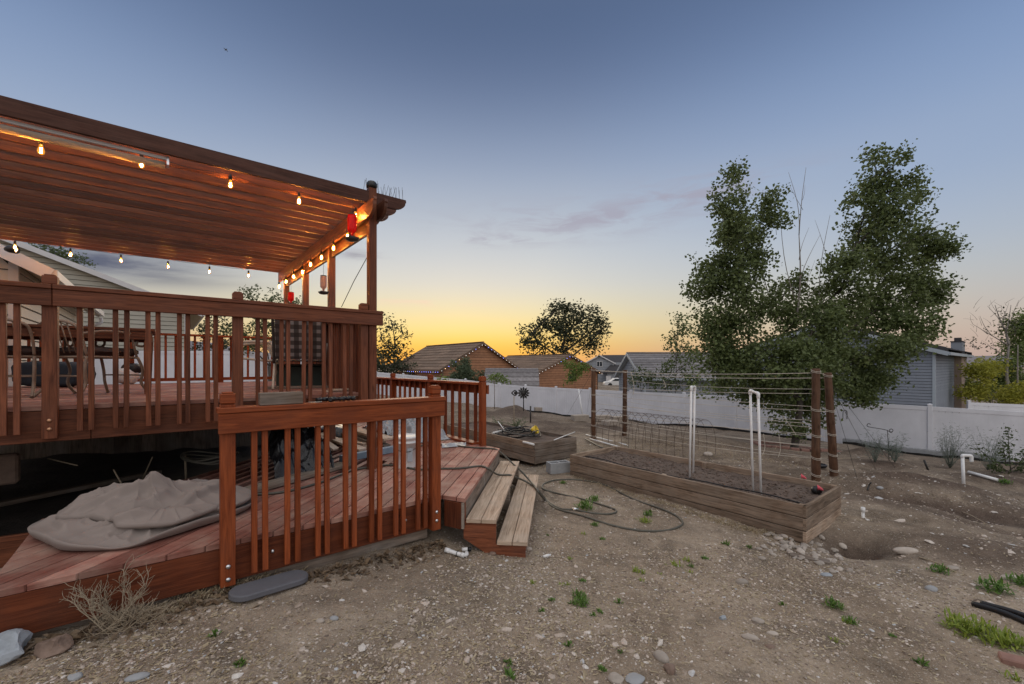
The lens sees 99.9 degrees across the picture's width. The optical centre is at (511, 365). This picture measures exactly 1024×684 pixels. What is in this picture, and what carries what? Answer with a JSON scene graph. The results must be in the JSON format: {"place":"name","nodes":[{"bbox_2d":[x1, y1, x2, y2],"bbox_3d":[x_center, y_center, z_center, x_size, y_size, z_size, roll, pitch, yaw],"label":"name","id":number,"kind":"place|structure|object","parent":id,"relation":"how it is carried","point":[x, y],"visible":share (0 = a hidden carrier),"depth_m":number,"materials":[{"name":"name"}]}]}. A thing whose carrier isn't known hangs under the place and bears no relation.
{"place":"outdoors","nodes":[
{"label":"outdoors","id":0,"kind":"place"},
{"bbox_2d":[0,244,103,385],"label":"house","id":1,"kind":"structure","parent":0,"point":[16,265],"depth_m":7.63,"materials":[{"name":"beige"}]},
{"bbox_2d":[315,396,355,401],"bbox_3d":[-1.421,0.268,3.459,0.312,0.038,0.095,0,0,-43],"label":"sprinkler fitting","id":2,"kind":"object","parent":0,"point":[331,398],"visible":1,"depth_m":3.45,"materials":[{"name":"black plastic"}]},
{"bbox_2d":[0,366,1023,683],"bbox_3d":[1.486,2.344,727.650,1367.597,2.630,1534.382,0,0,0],"label":"ground","id":3,"kind":"structure","parent":0,"point":[876,544],"depth_m":3.35,"materials":[{"name":"gravel"}]},
{"bbox_2d":[0,533,28,567],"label":"edge board","id":4,"kind":"object","parent":3,"relation":"on","point":[10,545],"visible":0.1,"depth_m":3.40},
{"bbox_2d":[0,628,32,665],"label":"rock","id":5,"kind":"object","parent":3,"relation":"on","point":[13,642],"visible":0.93,"depth_m":2.28,"materials":[{"name":"grey stone"}]},
{"bbox_2d":[34,633,73,658],"bbox_3d":[-2.521,1.542,2.371,0.162,0.106,0.141,0,0,0],"label":"rock","id":6,"kind":"object","parent":3,"relation":"on","point":[56,645],"visible":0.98,"depth_m":2.34,"materials":[{"name":"beige stone"}]},
{"bbox_2d":[28,243,98,269],"bbox_3d":[-35.260,-3.203,33.629,5.312,13.235,3.589,0,0,23],"label":"leafy tree","id":7,"kind":"object","parent":3,"relation":"on","point":[64,255],"visible":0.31,"depth_m":33.84,"materials":[{"name":"green plant"}]},
{"bbox_2d":[0,239,204,350],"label":"house","id":8,"kind":"structure","parent":3,"relation":"on","point":[74,274],"depth_m":18.22,"materials":[{"name":"beige"}]},
{"bbox_2d":[60,553,179,643],"bbox_3d":[-2.291,1.401,2.506,0.722,0.443,0.424,0,0,24],"label":"dry bush","id":9,"kind":"object","parent":3,"relation":"on","point":[107,614],"visible":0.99,"depth_m":2.54,"materials":[{"name":"plant"}]},
{"bbox_2d":[0,445,268,535],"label":"weed barrier","id":10,"kind":"object","parent":3,"relation":"on","point":[41,475],"visible":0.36,"depth_m":6.19,"materials":[{"name":"fabric"}]},
{"bbox_2d":[0,452,20,484],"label":"footing block","id":11,"kind":"structure","parent":10,"relation":"on","point":[10,468],"depth_m":4.28,"materials":[{"name":"concrete"}]},
{"bbox_2d":[0,470,161,506],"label":"scrap timber","id":12,"kind":"object","parent":10,"relation":"on","point":[7,502],"visible":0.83,"depth_m":5.05,"materials":[{"name":"brown wood"}]},
{"bbox_2d":[124,672,149,681],"bbox_3d":[-1.886,1.568,2.163,0.100,0.035,0.060,0,0,0],"label":"rock","id":13,"kind":"object","parent":3,"relation":"on","point":[134,677],"visible":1,"depth_m":2.15,"materials":[{"name":"stone"}]},
{"bbox_2d":[0,381,357,469],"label":"deck","id":14,"kind":"structure","parent":3,"relation":"on","point":[169,433],"depth_m":4.58,"materials":[{"name":"brown wood"}]},
{"bbox_2d":[7,318,76,397],"bbox_3d":[-5.211,-0.072,4.525,0.656,0.804,0.746,0,0,-20],"label":"patio chair","id":15,"kind":"object","parent":14,"relation":"on","point":[33,352],"visible":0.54,"depth_m":4.38,"materials":[{"name":"brown metal"}]},
{"bbox_2d":[11,361,95,386],"bbox_3d":[-6.942,0.132,6.526,1.016,0.388,0.368,0,0,0],"label":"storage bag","id":16,"kind":"object","parent":14,"relation":"on","point":[26,368],"visible":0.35,"depth_m":6.36,"materials":[{"name":"black fabric"}]},
{"bbox_2d":[7,323,154,393],"bbox_3d":[-5.070,-0.045,4.745,1.750,0.750,0.893,0,0,-39],"label":"patio table","id":17,"kind":"object","parent":14,"relation":"on","point":[137,334],"visible":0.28,"depth_m":4.72,"materials":[{"name":"brown wood"}]},
{"bbox_2d":[35,319,143,396],"bbox_3d":[-4.625,-0.072,4.754,0.656,0.804,0.746,0,0,12],"label":"patio chair","id":18,"kind":"object","parent":14,"relation":"on","point":[102,352],"visible":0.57,"depth_m":4.62,"materials":[{"name":"brown metal"}]},
{"bbox_2d":[119,363,140,383],"bbox_3d":[-6.795,0.144,7.611,0.361,0.375,0.307,0,0,0],"label":"plastic tub","id":19,"kind":"object","parent":14,"relation":"on","point":[135,368],"visible":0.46,"depth_m":7.55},
{"bbox_2d":[0,274,382,439],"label":"front railing","id":20,"kind":"object","parent":14,"relation":"on","point":[49,294],"visible":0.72,"depth_m":3.89,"materials":[{"name":"red wood"}]},
{"bbox_2d":[130,333,272,381],"bbox_3d":[-5.919,-0.031,8.325,2.315,1.122,0.140,0,0,-39],"label":"back railing","id":21,"kind":"object","parent":14,"relation":"attached to","point":[221,378],"visible":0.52,"depth_m":8.28,"materials":[{"name":"red wood"}]},
{"bbox_2d":[0,95,405,469],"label":"pergola","id":22,"kind":"object","parent":14,"relation":"on","point":[55,195],"visible":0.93,"depth_m":5.17,"materials":[{"name":"brown wood"}]},
{"bbox_2d":[0,118,168,168],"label":"roller shade","id":23,"kind":"object","parent":22,"relation":"attached to","point":[19,132],"visible":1,"depth_m":3.65,"materials":[{"name":"fabric"}]},
{"bbox_2d":[3,124,356,211],"bbox_3d":[-3.059,-1.865,4.284,3.028,0.219,0.047,0,0,-39],"label":"string light","id":24,"kind":"object","parent":22,"relation":"hanging from","point":[230,175],"visible":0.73,"depth_m":4.41,"materials":[{"name":"white"}]},
{"bbox_2d":[318,250,328,294],"bbox_3d":[-2.740,-1.356,6.250,0.135,0.648,0.135,0,0,-36],"label":"hummingbird feeder","id":25,"kind":"object","parent":22,"relation":"hanging from","point":[323,281],"visible":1,"depth_m":6.22,"materials":[{"name":"beige"}]},
{"bbox_2d":[344,213,359,241],"bbox_3d":[-1.842,-1.665,4.950,0.152,0.471,0.152,0,0,-34],"label":"hummingbird feeder","id":26,"kind":"object","parent":22,"relation":"hanging from","point":[352,223],"visible":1,"depth_m":4.91,"materials":[{"name":"red"}]},
{"bbox_2d":[180,450,238,464],"bbox_3d":[-3.511,1.062,5.000,0.620,0.120,0.421,0,0,0],"label":"coiled cable","id":27,"kind":"object","parent":14,"relation":"hanging from","point":[197,460],"visible":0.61,"depth_m":4.91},
{"bbox_2d":[231,340,278,387],"bbox_3d":[-3.678,-0.175,6.370,0.738,0.995,0.572,0,0,-25],"label":"sling chair","id":28,"kind":"object","parent":14,"relation":"on","point":[248,342],"visible":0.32,"depth_m":6.15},
{"bbox_2d":[258,391,302,405],"bbox_3d":[-1.724,0.244,3.209,0.285,0.090,0.090,0,0,-39],"label":"wood block","id":29,"kind":"object","parent":14,"relation":"on","point":[277,398],"depth_m":3.17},
{"bbox_2d":[276,364,321,385],"bbox_3d":[-3.180,0.155,6.450,0.640,0.350,0.400,0,0,-24],"label":"storage crate","id":30,"kind":"object","parent":14,"relation":"on","point":[295,374],"visible":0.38,"depth_m":6.29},
{"bbox_2d":[271,319,327,389],"bbox_3d":[-3.025,-0.217,6.151,0.714,1.090,0.713,0,0,-24],"label":"lounge chair","id":31,"kind":"object","parent":14,"relation":"on","point":[295,341],"visible":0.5,"depth_m":5.92,"materials":[{"name":"fabric"}]},
{"bbox_2d":[275,323,357,391],"bbox_3d":[-3.400,-0.087,7.144,0.154,1.234,5.094,0,0,-39],"label":"side railing","id":32,"kind":"object","parent":14,"relation":"on","point":[337,355],"visible":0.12,"depth_m":5.87,"materials":[{"name":"wood"}]},
{"bbox_2d":[95,349,301,384],"bbox_3d":[-14.300,0.499,20.600,12.490,2.628,0.189,0,0,-41],"label":"vinyl fence","id":33,"kind":"object","parent":3,"relation":"on","point":[108,363],"visible":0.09,"depth_m":20.01,"materials":[{"name":"plastic"}]},
{"bbox_2d":[190,316,231,350],"bbox_3d":[-20.810,-0.685,30.128,5.085,6.105,2.394,0,0,19],"label":"leafy tree","id":34,"kind":"object","parent":3,"relation":"on","point":[226,343],"visible":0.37,"depth_m":30.02,"materials":[{"name":"green plant"}]},
{"bbox_2d":[0,539,449,673],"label":"dry leaves","id":35,"kind":"object","parent":3,"relation":"on","point":[74,634],"visible":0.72,"depth_m":2.90,"materials":[{"name":"brown plant"}]},
{"bbox_2d":[0,422,499,637],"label":"deck","id":36,"kind":"structure","parent":3,"relation":"on","point":[34,572],"depth_m":3.12,"materials":[{"name":"brown wood"}]},
{"bbox_2d":[27,471,250,550],"bbox_3d":[-2.915,1.038,3.435,1.352,0.399,1.208,0,0,0],"label":"canvas cover","id":37,"kind":"object","parent":36,"relation":"on","point":[151,506],"visible":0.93,"depth_m":3.17,"materials":[{"name":"fabric"}]},
{"bbox_2d":[245,462,350,492],"bbox_3d":[-2.339,1.215,4.669,0.190,0.040,1.387,0,0,24],"label":"plank","id":38,"kind":"object","parent":36,"relation":"on","point":[275,483],"visible":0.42,"depth_m":4.63,"materials":[{"name":"grey wood"}]},
{"bbox_2d":[268,427,333,478],"bbox_3d":[-2.536,0.958,5.109,0.620,0.669,0.700,0,0,-39],"label":"plastic sheet","id":39,"kind":"object","parent":36,"relation":"on","point":[276,444],"visible":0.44,"depth_m":4.94,"materials":[{"name":"plastic"}]},
{"bbox_2d":[216,385,445,588],"bbox_3d":[-1.344,0.860,3.510,1.765,1.350,0.140,0,0,-39],"label":"front railing","id":40,"kind":"object","parent":36,"relation":"attached to","point":[234,419],"visible":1,"depth_m":3.37,"materials":[{"name":"red wood"}]},
{"bbox_2d":[339,446,392,461],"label":"timber beam","id":41,"kind":"structure","parent":36,"relation":"on","point":[363,454],"depth_m":5.76,"materials":[{"name":"blue paint"}]},
{"bbox_2d":[392,433,415,468],"bbox_3d":[-1.307,1.052,5.298,0.322,0.385,0.326,0,0,0],"label":"plastic bucket","id":42,"kind":"object","parent":36,"relation":"on","point":[410,449],"visible":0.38,"depth_m":5.17,"materials":[{"name":"plastic"}]},
{"bbox_2d":[362,418,449,441],"bbox_3d":[-2.009,1.025,7.826,0.750,0.416,2.200,0,0,-39],"label":"silver tarp","id":43,"kind":"object","parent":36,"relation":"on","point":[410,426],"visible":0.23,"depth_m":7.42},
{"bbox_2d":[377,373,488,445],"bbox_3d":[-2.060,0.855,8.647,0.204,1.380,5.160,0,0,-39],"label":"landing far railing","id":44,"kind":"object","parent":36,"relation":"attached to","point":[481,387],"visible":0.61,"depth_m":7.25,"materials":[{"name":"red wood"}]},
{"bbox_2d":[135,549,375,620],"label":"dry grass","id":45,"kind":"structure","parent":3,"relation":"on","point":[198,592],"depth_m":2.92,"materials":[{"name":"plant"}]},
{"bbox_2d":[219,284,301,380],"bbox_3d":[-12.559,-1.352,22.023,4.822,5.622,2.462,0,0,0],"label":"leafy tree","id":46,"kind":"object","parent":3,"relation":"on","point":[245,333],"visible":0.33,"depth_m":21.86,"materials":[{"name":"green plant"}]},
{"bbox_2d":[228,570,307,601],"bbox_3d":[-1.721,1.563,3.063,0.210,0.072,0.510,0,0,42],"label":"kneeling pad","id":47,"kind":"object","parent":3,"relation":"on","point":[256,589],"visible":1,"depth_m":3.02,"materials":[{"name":"grey plastic"}]},
{"bbox_2d":[377,312,414,372],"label":"broadleaf tree","id":48,"kind":"object","parent":3,"relation":"on","point":[393,352],"visible":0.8,"depth_m":48.03,"materials":[{"name":"green plant"}]},
{"bbox_2d":[377,352,417,374],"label":"broadleaf tree","id":49,"kind":"object","parent":3,"relation":"on","point":[381,365],"visible":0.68,"depth_m":44.02,"materials":[{"name":"green plant"}]},
{"bbox_2d":[377,372,498,406],"bbox_3d":[-7.880,1.764,35.641,16.091,2.958,0.184,0,0,30],"label":"vinyl fence","id":50,"kind":"object","parent":3,"relation":"on","point":[490,399],"visible":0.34,"depth_m":33.71,"materials":[{"name":"plastic"}]},
{"bbox_2d":[388,341,518,378],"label":"house","id":51,"kind":"structure","parent":3,"relation":"on","point":[435,359],"depth_m":43.24,"materials":[{"name":"orange"}]},
{"bbox_2d":[441,356,484,381],"bbox_3d":[-3.792,1.276,36.409,4.600,4.195,2.111,0,0,0],"label":"conifer shrub","id":52,"kind":"object","parent":3,"relation":"on","point":[464,370],"visible":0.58,"depth_m":36.23,"materials":[{"name":"green plant"}]},
{"bbox_2d":[258,444,683,531],"bbox_3d":[-0.467,1.576,5.659,4.858,0.716,2.310,0,0,-11],"label":"garden hose","id":53,"kind":"object","parent":3,"relation":"on","point":[530,482],"visible":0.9,"depth_m":5.43,"materials":[{"name":"rubber"}]},
{"bbox_2d":[436,372,511,384],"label":"leafy shrub","id":54,"kind":"object","parent":3,"relation":"on","point":[500,377],"visible":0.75,"depth_m":32.88,"materials":[{"name":"green plant"}]},
{"bbox_2d":[464,461,538,557],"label":"wooden steps","id":55,"kind":"structure","parent":3,"relation":"on","point":[491,503],"depth_m":4.41,"materials":[{"name":"brown wood"}]},
{"bbox_2d":[443,420,576,463],"bbox_3d":[-0.217,1.772,10.406,1.223,0.436,3.664,0,0,-39],"label":"raised bed","id":56,"kind":"object","parent":3,"relation":"on","point":[558,449],"visible":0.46,"depth_m":9.15,"materials":[{"name":"brown wood"}]},
{"bbox_2d":[454,422,562,441],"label":"bed soil","id":57,"kind":"structure","parent":56,"relation":"in","point":[493,428],"depth_m":10.11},
{"bbox_2d":[495,426,540,437],"bbox_3d":[0.158,1.524,9.990,1.217,0.191,0.959,0,0,43],"label":"black tubing","id":58,"kind":"object","parent":57,"relation":"on","point":[509,430],"visible":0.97,"depth_m":9.75,"materials":[{"name":"plastic"}]},
{"bbox_2d":[0,474,1023,683],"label":"wood chips","id":59,"kind":"object","parent":3,"relation":"on","point":[144,637],"visible":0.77,"depth_m":2.67,"materials":[{"name":"wood"}]},
{"bbox_2d":[43,435,1022,683],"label":"pebbles","id":60,"kind":"object","parent":3,"relation":"on","point":[362,647],"visible":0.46,"depth_m":2.73,"materials":[{"name":"stone"}]},
{"bbox_2d":[546,460,570,473],"bbox_3d":[0.837,1.826,7.735,0.400,0.190,0.200,0,0,-20],"label":"cinder block","id":61,"kind":"object","parent":3,"relation":"on","point":[558,467],"depth_m":7.66,"materials":[{"name":"concrete"}]},
{"bbox_2d":[515,298,612,357],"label":"broadleaf tree","id":62,"kind":"object","parent":3,"relation":"on","point":[563,328],"visible":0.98,"depth_m":61.66,"materials":[{"name":"green plant"}]},
{"bbox_2d":[559,358,591,385],"bbox_3d":[5.017,1.517,34.235,2.617,4.359,1.851,0,0,0],"label":"sapling","id":63,"kind":"object","parent":3,"relation":"on","point":[574,371],"visible":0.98,"depth_m":34.04,"materials":[{"name":"green plant"}]},
{"bbox_2d":[591,368,595,439],"bbox_3d":[2.154,1.111,11.372,0.127,2.094,0.129,0,0,0],"label":"trellis pole","id":64,"kind":"object","parent":3,"relation":"on","point":[593,400],"visible":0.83,"depth_m":11.32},
{"bbox_2d":[586,355,624,381],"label":"house","id":65,"kind":"structure","parent":3,"relation":"on","point":[607,362],"depth_m":83.43,"materials":[{"name":"grey"}]},
{"bbox_2d":[607,672,623,683],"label":"rock","id":66,"kind":"object","parent":3,"relation":"on","point":[615,677],"visible":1,"depth_m":2.34,"materials":[{"name":"stone"}]},
{"bbox_2d":[622,370,626,435],"bbox_3d":[3.127,1.132,11.936,0.144,2.021,0.133,0,0,0],"label":"trellis pole","id":67,"kind":"object","parent":3,"relation":"on","point":[624,427],"visible":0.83,"depth_m":11.88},
{"bbox_2d":[625,672,644,683],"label":"rock","id":68,"kind":"object","parent":3,"relation":"on","point":[633,678],"visible":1,"depth_m":2.34,"materials":[{"name":"stone"}]},
{"bbox_2d":[590,409,715,455],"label":"wire hoop tunnel","id":69,"kind":"structure","parent":3,"relation":"on","point":[646,414],"depth_m":10.33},
{"bbox_2d":[627,362,709,392],"bbox_3d":[8.630,1.610,23.842,4.813,3.619,1.985,0,0,0],"label":"garden bush","id":70,"kind":"object","parent":3,"relation":"on","point":[649,379],"visible":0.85,"depth_m":23.84,"materials":[{"name":"green plant"}]},
{"bbox_2d":[527,410,810,440],"bbox_3d":[6.667,3.106,23.735,16.748,0.320,0.016,0,0,43],"label":"garden edging","id":71,"kind":"object","parent":3,"relation":"on","point":[741,430],"visible":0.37,"depth_m":20.97,"materials":[{"name":"black plastic"}]},
{"bbox_2d":[614,352,737,395],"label":"house","id":72,"kind":"structure","parent":3,"relation":"on","point":[649,361],"depth_m":31.50,"materials":[{"name":"grey"}]},
{"bbox_2d":[519,437,843,480],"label":"dry grass","id":73,"kind":"structure","parent":3,"relation":"on","point":[686,456],"depth_m":9.94,"materials":[{"name":"plant"}]},
{"bbox_2d":[575,476,790,539],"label":"dry grass","id":74,"kind":"structure","parent":3,"relation":"on","point":[730,525],"depth_m":5.34,"materials":[{"name":"plant"}]},
{"bbox_2d":[660,311,708,393],"bbox_3d":[9.663,0.193,24.173,2.548,6.530,2.342,0,0,0],"label":"slender tree","id":75,"kind":"object","parent":3,"relation":"on","point":[678,332],"visible":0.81,"depth_m":23.89,"materials":[{"name":"green plant"}]},
{"bbox_2d":[570,446,840,543],"bbox_3d":[2.636,1.774,6.542,1.302,0.436,3.563,0,0,-39],"label":"raised bed","id":76,"kind":"object","parent":3,"relation":"on","point":[808,522],"visible":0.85,"depth_m":5.63,"materials":[{"name":"wood"}]},
{"bbox_2d":[583,450,828,503],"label":"bed soil","id":77,"kind":"structure","parent":76,"relation":"in","point":[778,491],"depth_m":6.28,"materials":[{"name":"soil"}]},
{"bbox_2d":[689,385,695,477],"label":"pipe arch","id":78,"kind":"structure","parent":77,"relation":"on","point":[692,388],"depth_m":6.22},
{"bbox_2d":[586,456,803,503],"bbox_3d":[2.324,1.600,6.290,0.115,0.028,3.361,0,0,-39],"label":"drip line","id":79,"kind":"object","parent":77,"relation":"on","point":[704,481],"visible":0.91,"depth_m":5.83,"materials":[{"name":"black plastic"}]},
{"bbox_2d":[748,389,761,494],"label":"pipe arch","id":80,"kind":"structure","parent":77,"relation":"on","point":[750,391],"depth_m":5.48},
{"bbox_2d":[499,383,1023,461],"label":"vinyl fence","id":81,"kind":"object","parent":3,"relation":"on","point":[910,421],"visible":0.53,"depth_m":17.82,"materials":[{"name":"plastic"}]},
{"bbox_2d":[811,368,820,481],"bbox_3d":[5.223,1.114,7.389,0.140,2.126,0.138,0,0,0],"label":"trellis pole","id":82,"kind":"object","parent":3,"relation":"on","point":[816,431],"visible":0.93,"depth_m":7.34,"materials":[{"name":"wood"}]},
{"bbox_2d":[591,369,838,476],"bbox_3d":[3.841,0.995,9.406,2.547,1.865,5.311,0,0,-43],"label":"trellis string","id":83,"kind":"object","parent":82,"relation":"attached to","point":[726,414],"visible":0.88,"depth_m":8.96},
{"bbox_2d":[678,138,972,447],"bbox_3d":[9.973,-2.045,13.468,9.374,9.611,4.348,0,0,0],"label":"poplar tree","id":84,"kind":"object","parent":3,"relation":"on","point":[864,381],"visible":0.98,"depth_m":13.13,"materials":[{"name":"green plant"}]},
{"bbox_2d":[824,373,838,476],"bbox_3d":[5.623,1.129,7.578,0.236,2.011,0.136,0,0,0],"label":"trellis pole","id":85,"kind":"object","parent":3,"relation":"on","point":[831,428],"visible":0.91,"depth_m":7.53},
{"bbox_2d":[738,325,973,431],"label":"house","id":86,"kind":"structure","parent":3,"relation":"on","point":[933,379],"depth_m":23.02,"materials":[{"name":"grey"}]},
{"bbox_2d":[857,428,887,461],"bbox_3d":[8.074,1.783,9.603,0.676,0.755,0.475,0,0,0],"label":"feathery plant","id":87,"kind":"object","parent":3,"relation":"on","point":[875,455],"visible":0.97,"depth_m":9.57,"materials":[{"name":"green plant"}]},
{"bbox_2d":[881,433,909,461],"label":"feathery plant","id":88,"kind":"object","parent":3,"relation":"on","point":[892,452],"visible":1,"depth_m":9.50,"materials":[{"name":"green plant"}]},
{"bbox_2d":[840,450,1017,598],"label":"pale stones","id":89,"kind":"object","parent":3,"relation":"on","point":[932,542],"visible":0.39,"depth_m":5.30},
{"bbox_2d":[843,442,1023,464],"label":"garden edging","id":90,"kind":"object","parent":3,"relation":"on","point":[903,452],"visible":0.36,"depth_m":15.62,"materials":[{"name":"black plastic"}]},
{"bbox_2d":[934,425,979,467],"bbox_3d":[12.478,2.254,12.147,1.470,1.340,0.933,0,0,0],"label":"feathery plant","id":91,"kind":"object","parent":3,"relation":"on","point":[950,463],"visible":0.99,"depth_m":12.17,"materials":[{"name":"green plant"}]},
{"bbox_2d":[937,607,984,638],"bbox_3d":[3.233,1.844,3.091,0.266,0.106,0.255,0,0,-37],"label":"leafy weed","id":92,"kind":"object","parent":3,"relation":"on","point":[954,619],"visible":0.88,"depth_m":3.09,"materials":[{"name":"green plant"}]},
{"bbox_2d":[960,454,973,483],"bbox_3d":[8.682,2.071,8.207,0.232,0.765,0.060,0,0,0],"label":"standpipe","id":93,"kind":"object","parent":3,"relation":"on","point":[970,456],"visible":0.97,"depth_m":8.19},
{"bbox_2d":[945,605,998,639],"bbox_3d":[3.305,1.838,3.082,0.292,0.122,0.304,0,0,11],"label":"leafy weed","id":94,"kind":"object","parent":3,"relation":"on","point":[966,621],"visible":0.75,"depth_m":3.06,"materials":[{"name":"green plant"}]},
{"bbox_2d":[952,355,1023,404],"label":"golden shrub","id":95,"kind":"object","parent":3,"relation":"on","point":[1014,393],"visible":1,"depth_m":24.86,"materials":[{"name":"yellow plant"}]},
{"bbox_2d":[956,618,1023,651],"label":"leafy weed","id":96,"kind":"object","parent":3,"relation":"on","point":[994,634],"visible":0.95,"depth_m":2.91,"materials":[{"name":"green plant"}]},
{"bbox_2d":[960,298,1020,403],"bbox_3d":[29.043,-0.569,26.110,3.551,7.171,1.372,0,0,0],"label":"bare tree","id":97,"kind":"object","parent":3,"relation":"on","point":[1008,349],"visible":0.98,"depth_m":26.01,"materials":[{"name":"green plant"}]},
{"bbox_2d":[964,307,1023,404],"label":"evergreen tree","id":98,"kind":"object","parent":3,"relation":"on","point":[1018,336],"visible":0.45,"depth_m":27.92,"materials":[{"name":"green plant"}]},
{"bbox_2d":[967,426,1021,469],"bbox_3d":[13.367,2.251,11.922,1.284,1.283,1.059,0,0,0],"label":"feathery plant","id":99,"kind":"object","parent":3,"relation":"on","point":[992,456],"visible":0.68,"depth_m":11.93,"materials":[{"name":"green plant"}]},
{"bbox_2d":[967,424,1023,473],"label":"rambling shrub","id":100,"kind":"object","parent":3,"relation":"on","point":[1001,468],"visible":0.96,"depth_m":10.28,"materials":[{"name":"green plant"}]},
{"bbox_2d":[967,400,1023,413],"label":"vinyl fence","id":101,"kind":"object","parent":3,"relation":"on","point":[1000,407],"visible":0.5,"depth_m":22.06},
{"bbox_2d":[976,574,1018,594],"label":"leafy weed","id":102,"kind":"object","parent":3,"relation":"on","point":[998,585],"visible":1,"depth_m":3.66,"materials":[{"name":"green plant"}]},
{"bbox_2d":[971,601,1023,623],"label":"black pipe","id":103,"kind":"object","parent":3,"relation":"on","point":[998,611],"visible":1,"depth_m":3.29,"materials":[{"name":"plastic"}]},
{"bbox_2d":[978,625,1023,650],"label":"leafy weed","id":104,"kind":"object","parent":3,"relation":"on","point":[1019,640],"visible":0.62,"depth_m":2.90,"materials":[{"name":"green plant"}]},
{"bbox_2d":[980,601,1023,617],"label":"black pipe","id":105,"kind":"object","parent":3,"relation":"on","point":[1016,612],"visible":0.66,"depth_m":3.30,"materials":[{"name":"plastic"}]},
{"bbox_2d":[998,651,1023,668],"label":"brick piece","id":106,"kind":"object","parent":3,"relation":"on","point":[1016,661],"visible":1,"depth_m":2.68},
{"bbox_2d":[485,368,538,386],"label":"roof","id":107,"kind":"structure","parent":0,"point":[523,376],"depth_m":35.54,"materials":[{"name":"grey"}]},
{"bbox_2d":[0,0,1023,367],"label":"sky","id":108,"kind":"structure","parent":0,"point":[538,151],"materials":[{"name":"blue"}]},
{"bbox_2d":[505,354,602,389],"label":"house","id":109,"kind":"structure","parent":0,"point":[552,373],"depth_m":48.22,"materials":[{"name":"orange"}]},
{"bbox_2d":[190,341,1023,366],"bbox_3d":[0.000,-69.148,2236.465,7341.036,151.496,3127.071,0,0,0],"label":"hills","id":110,"kind":"structure","parent":0,"point":[968,358],"depth_m":2044.58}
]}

